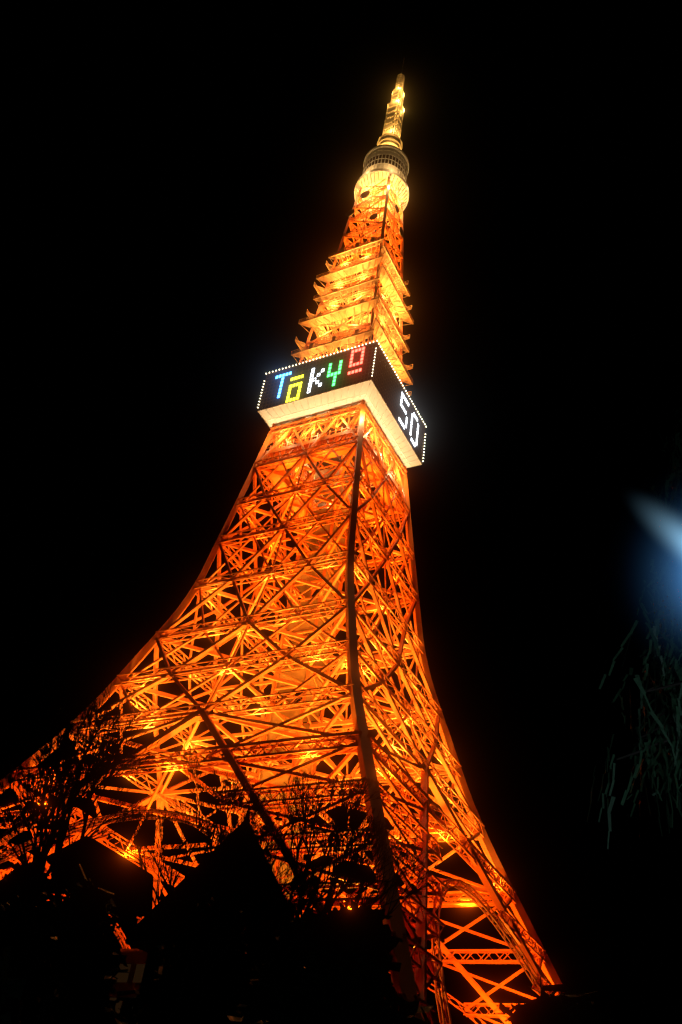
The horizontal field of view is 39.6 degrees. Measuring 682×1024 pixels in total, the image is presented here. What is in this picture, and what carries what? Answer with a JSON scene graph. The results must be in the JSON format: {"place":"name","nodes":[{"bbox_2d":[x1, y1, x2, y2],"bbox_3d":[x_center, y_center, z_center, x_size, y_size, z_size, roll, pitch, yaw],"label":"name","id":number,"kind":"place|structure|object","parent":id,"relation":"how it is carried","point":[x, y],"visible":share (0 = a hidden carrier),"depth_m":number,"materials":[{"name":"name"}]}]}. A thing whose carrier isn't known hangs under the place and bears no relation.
{"place":"outdoors","nodes":[
{"label":"outdoors","id":0,"kind":"place"},
{"bbox_2d":[134,946,262,1022],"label":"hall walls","id":1,"kind":"structure","parent":0,"point":[153,959],"depth_m":50.86,"materials":[{"name":"black"}]},
{"bbox_2d":[0,0,681,1023],"label":"sky","id":2,"kind":"structure","parent":0,"point":[179,178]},
{"bbox_2d":[251,900,436,1023],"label":"evergreen tree","id":3,"kind":"object","parent":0,"point":[349,973],"depth_m":26.00,"materials":[{"name":"black plant"}]},
{"bbox_2d":[587,400,681,848],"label":"cedar tree","id":4,"kind":"object","parent":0,"point":[674,749],"depth_m":16.70,"materials":[{"name":"plant"}]},
{"bbox_3d":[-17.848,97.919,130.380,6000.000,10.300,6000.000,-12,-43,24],"label":"ground","id":5,"kind":"structure","parent":0,"visible":0},
{"bbox_2d":[0,813,33,903],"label":"bare tree","id":6,"kind":"object","parent":5,"relation":"on","point":[2,876],"visible":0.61,"depth_m":42.95,"materials":[{"name":"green plant"}]},
{"bbox_2d":[0,861,54,922],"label":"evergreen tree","id":7,"kind":"object","parent":5,"relation":"on","point":[45,894],"visible":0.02,"depth_m":49.74,"materials":[{"name":"black plant"}]},
{"bbox_2d":[0,694,153,977],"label":"bare tree","id":8,"kind":"object","parent":5,"relation":"on","point":[28,791],"visible":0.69,"depth_m":34.02,"materials":[{"name":"brown plant"}]},
{"bbox_2d":[0,672,161,1023],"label":"bare tree","id":9,"kind":"object","parent":5,"relation":"on","point":[63,920],"visible":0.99,"depth_m":28.17,"materials":[{"name":"brown plant"}]},
{"bbox_2d":[42,864,149,1023],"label":"evergreen tree","id":10,"kind":"object","parent":5,"relation":"on","point":[96,902],"depth_m":43.45,"materials":[{"name":"black plant"}]},
{"bbox_2d":[108,888,257,1023],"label":"evergreen tree","id":11,"kind":"object","parent":5,"relation":"on","point":[200,1003],"depth_m":40.00,"materials":[{"name":"black plant"}]},
{"bbox_2d":[125,808,294,958],"bbox_3d":[-6.080,21.232,54.705,7.774,8.550,7.774,-21,-47,32],"label":"conifer tree","id":12,"kind":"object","parent":5,"relation":"on","point":[146,932],"depth_m":52.23,"materials":[{"name":"black plant"}]},
{"bbox_2d":[100,744,325,1023],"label":"bare tree","id":13,"kind":"object","parent":5,"relation":"on","point":[183,992],"visible":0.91,"depth_m":33.65,"materials":[{"name":"brown plant"}]},
{"bbox_2d":[109,949,441,1023],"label":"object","id":14,"kind":"structure","parent":5,"relation":"on","point":[134,957],"depth_m":122.28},
{"bbox_2d":[109,964,144,1012],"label":"windows","id":15,"kind":"structure","parent":14,"relation":"in","point":[138,974],"depth_m":121.60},
{"bbox_2d":[0,404,565,1023],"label":"lattice tower","id":16,"kind":"structure","parent":5,"relation":"on","point":[410,982],"depth_m":164.19,"materials":[{"name":"orange metal"}]},
{"bbox_2d":[16,415,508,901],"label":"tower plan bracing","id":17,"kind":"object","parent":16,"relation":"on","point":[327,726],"visible":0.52,"depth_m":178.15,"materials":[{"name":"orange paint"}]},
{"bbox_2d":[120,413,454,835],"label":"diagonal braces","id":18,"kind":"object","parent":16,"relation":"attached to","point":[312,677],"visible":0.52,"depth_m":185.15,"materials":[{"name":"orange paint"}]},
{"bbox_2d":[262,402,403,525],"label":"trusses","id":19,"kind":"object","parent":16,"relation":"attached to","point":[275,479],"visible":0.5,"depth_m":210.82,"materials":[{"name":"orange metal"}]},
{"bbox_2d":[258,380,421,480],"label":"deck underside ribs","id":20,"kind":"object","parent":19,"relation":"on","point":[334,402],"visible":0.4,"depth_m":214.49,"materials":[{"name":"white metal"}]},
{"bbox_2d":[259,381,420,477],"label":"observation deck underside","id":21,"kind":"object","parent":20,"relation":"on","point":[298,407],"depth_m":214.87,"materials":[{"name":"white metal"}]},
{"bbox_2d":[270,177,406,475],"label":"tower frame","id":22,"kind":"object","parent":16,"relation":"on","point":[359,218],"visible":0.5,"depth_m":260.43,"materials":[{"name":"orange paint"}]},
{"bbox_2d":[259,344,424,471],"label":"observation deck","id":23,"kind":"structure","parent":22,"relation":"on","point":[343,425],"depth_m":218.99,"materials":[{"name":"black glass"}]},
{"bbox_2d":[258,341,425,467],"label":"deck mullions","id":24,"kind":"object","parent":23,"relation":"attached to","point":[373,380],"visible":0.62,"depth_m":218.66,"materials":[{"name":"black metal"}]},
{"bbox_2d":[275,372,291,397],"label":"letter t","id":25,"kind":"object","parent":24,"relation":"attached to","point":[283,375],"visible":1,"depth_m":223.14,"materials":[{"name":"blue plastic"}]},
{"bbox_2d":[286,375,303,401],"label":"letter o","id":26,"kind":"object","parent":24,"relation":"attached to","point":[300,383],"visible":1,"depth_m":218.76,"materials":[{"name":"yellow plastic"}]},
{"bbox_2d":[307,368,323,392],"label":"letter k","id":27,"kind":"object","parent":24,"relation":"attached to","point":[313,379],"visible":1,"depth_m":217.41,"materials":[{"name":"white plastic"}]},
{"bbox_2d":[327,360,341,385],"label":"letter y","id":28,"kind":"object","parent":24,"relation":"attached to","point":[335,373],"visible":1,"depth_m":215.54,"materials":[{"name":"green plastic"}]},
{"bbox_2d":[257,340,426,461],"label":"string lights","id":29,"kind":"object","parent":24,"relation":"on","point":[372,372],"visible":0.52,"depth_m":221.72},
{"bbox_2d":[348,347,364,374],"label":"letter o","id":30,"kind":"object","parent":24,"relation":"attached to","point":[361,359],"visible":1,"depth_m":214.57,"materials":[{"name":"red plastic"}]},
{"bbox_2d":[399,393,418,445],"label":"led","id":31,"kind":"object","parent":24,"relation":"attached to","point":[406,419],"visible":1,"depth_m":224.52},
{"bbox_2d":[291,235,413,395],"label":"tower platforms","id":32,"kind":"object","parent":22,"relation":"attached to","point":[400,367],"visible":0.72,"depth_m":244.43,"materials":[{"name":"paint"}]},
{"bbox_2d":[345,191,403,236],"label":"antenna dishes","id":33,"kind":"object","parent":22,"relation":"on","point":[365,194],"visible":0.81,"depth_m":273.08,"materials":[{"name":"white paint"}]},
{"bbox_2d":[354,133,408,217],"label":"upper observation deck","id":34,"kind":"structure","parent":22,"relation":"on","point":[388,141],"depth_m":286.10,"materials":[{"name":"metal"}]},
{"bbox_2d":[355,147,407,219],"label":"top deck mullions","id":35,"kind":"object","parent":34,"relation":"attached to","point":[389,154],"visible":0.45,"depth_m":286.70,"materials":[{"name":"metal"}]},
{"bbox_2d":[363,154,406,179],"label":"top deck glass","id":36,"kind":"object","parent":34,"relation":"in","point":[386,160],"visible":0.47,"depth_m":287.95,"materials":[{"name":"black glass"}]},
{"bbox_2d":[382,61,404,137],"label":"antenna mast","id":37,"kind":"object","parent":34,"relation":"on","point":[395,105],"visible":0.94,"depth_m":315.91,"materials":[{"name":"yellow metal"}]},
{"bbox_2d":[250,455,353,898],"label":"elevator shaft","id":38,"kind":"object","parent":5,"relation":"on","point":[300,724],"visible":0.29,"depth_m":187.32,"materials":[{"name":"orange paint"}]},
{"bbox_2d":[257,460,353,897],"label":"elevator shaft panels","id":39,"kind":"object","parent":38,"relation":"attached to","point":[299,675],"visible":0.3,"depth_m":187.14,"materials":[{"name":"orange metal"}]},
{"bbox_2d":[241,771,444,1023],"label":"bare tree","id":40,"kind":"object","parent":5,"relation":"on","point":[293,933],"visible":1,"depth_m":27.99,"materials":[{"name":"brown plant"}]},
{"bbox_2d":[499,976,613,1023],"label":"bush","id":41,"kind":"object","parent":5,"relation":"on","point":[572,1006],"visible":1,"depth_m":25.42,"materials":[{"name":"black plant"}]}
]}

